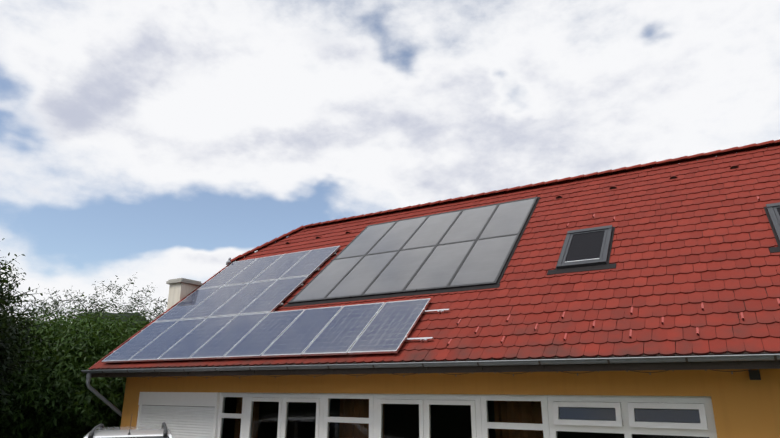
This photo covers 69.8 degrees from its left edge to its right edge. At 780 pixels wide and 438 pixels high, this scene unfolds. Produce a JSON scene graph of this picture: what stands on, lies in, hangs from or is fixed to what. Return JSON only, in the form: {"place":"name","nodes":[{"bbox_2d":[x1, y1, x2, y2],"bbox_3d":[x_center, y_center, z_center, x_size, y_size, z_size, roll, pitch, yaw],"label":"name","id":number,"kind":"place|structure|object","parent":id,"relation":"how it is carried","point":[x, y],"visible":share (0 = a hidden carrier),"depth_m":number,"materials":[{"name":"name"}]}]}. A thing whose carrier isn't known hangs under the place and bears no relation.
{"place":"outdoors","nodes":[
{"label":"outdoors","id":0,"kind":"place"},
{"bbox_2d":[84,417,172,437],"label":"car body","id":1,"kind":"object","parent":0,"point":[102,431],"visible":1,"depth_m":9.06,"materials":[{"name":"white paint"}]},
{"bbox_2d":[0,0,779,325],"label":"sky","id":2,"kind":"structure","parent":0,"point":[161,141],"materials":[{"name":"white"}]},
{"label":"ground","id":3,"kind":"structure","parent":0,"visible":0},
{"bbox_2d":[0,238,59,413],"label":"dark plum tree","id":4,"kind":"object","parent":3,"relation":"on","point":[9,332],"visible":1,"depth_m":12.71,"materials":[{"name":"green plant"}]},
{"bbox_2d":[0,303,156,437],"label":"hedge","id":5,"kind":"object","parent":3,"relation":"on","point":[56,397],"visible":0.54,"depth_m":14.25,"materials":[{"name":"green plant"}]},
{"bbox_2d":[16,272,167,327],"bbox_3d":[-12.449,5.711,23.946,8.910,6.998,8.786,-10,-19,29],"label":"tree","id":6,"kind":"object","parent":3,"relation":"on","point":[56,303],"visible":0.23,"depth_m":23.83,"materials":[{"name":"green plant"}]},
{"bbox_2d":[120,369,779,437],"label":"house walls","id":7,"kind":"structure","parent":3,"relation":"on","point":[744,405],"depth_m":9.85,"materials":[{"name":"yellow"}]},
{"bbox_2d":[89,154,779,376],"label":"roof structure","id":8,"kind":"object","parent":7,"relation":"on","point":[767,364],"visible":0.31,"depth_m":8.40,"materials":[{"name":"black"}]},
{"bbox_2d":[81,354,779,416],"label":"gutter and downpipe","id":9,"kind":"object","parent":8,"relation":"attached to","point":[687,360],"visible":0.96,"depth_m":8.35,"materials":[{"name":"metal"}]},
{"bbox_2d":[117,369,758,379],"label":"brackets","id":10,"kind":"object","parent":9,"relation":"hanging from","point":[472,373],"visible":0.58,"depth_m":8.55,"materials":[{"name":"black"}]},
{"bbox_2d":[90,144,779,369],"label":"roof tiles","id":11,"kind":"object","parent":8,"relation":"on","point":[529,293],"visible":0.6,"depth_m":9.55,"materials":[{"name":"red tile"}]},
{"bbox_2d":[166,278,202,309],"bbox_3d":[-5.989,4.220,15.600,0.650,5.059,0.760,-10,-19,29],"label":"chimney","id":12,"kind":"object","parent":11,"relation":"on","point":[180,289],"visible":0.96,"depth_m":15.98,"materials":[{"name":"concrete"}]},
{"bbox_2d":[101,246,449,362],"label":"solar panels","id":13,"kind":"object","parent":11,"relation":"on","point":[227,313],"visible":0.94,"depth_m":12.31,"materials":[{"name":"glass"}]},
{"bbox_2d":[284,197,539,306],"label":"solar panels","id":14,"kind":"object","parent":11,"relation":"on","point":[474,248],"visible":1,"depth_m":12.86,"materials":[{"name":"grey glass"}]},
{"bbox_2d":[286,165,779,344],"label":"vent tiles and snow guards","id":15,"kind":"object","parent":11,"relation":"on","point":[702,305],"visible":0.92,"depth_m":8.76,"materials":[{"name":"red"}]},
{"bbox_2d":[547,225,615,274],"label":"roof window","id":16,"kind":"structure","parent":11,"relation":"on","point":[586,249],"depth_m":10.36,"materials":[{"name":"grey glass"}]},
{"bbox_2d":[764,202,779,252],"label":"roof window","id":17,"kind":"structure","parent":11,"relation":"on","point":[772,211],"depth_m":9.18,"materials":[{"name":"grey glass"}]},
{"bbox_2d":[231,139,779,261],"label":"ridge and hip caps","id":18,"kind":"structure","parent":8,"relation":"on","point":[712,153],"depth_m":14.71,"materials":[{"name":"tile"}]},
{"bbox_2d":[136,370,760,437],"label":"window frames","id":19,"kind":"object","parent":7,"relation":"attached to","point":[191,414],"visible":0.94,"depth_m":9.46,"materials":[{"name":"white plastic"}]}
]}

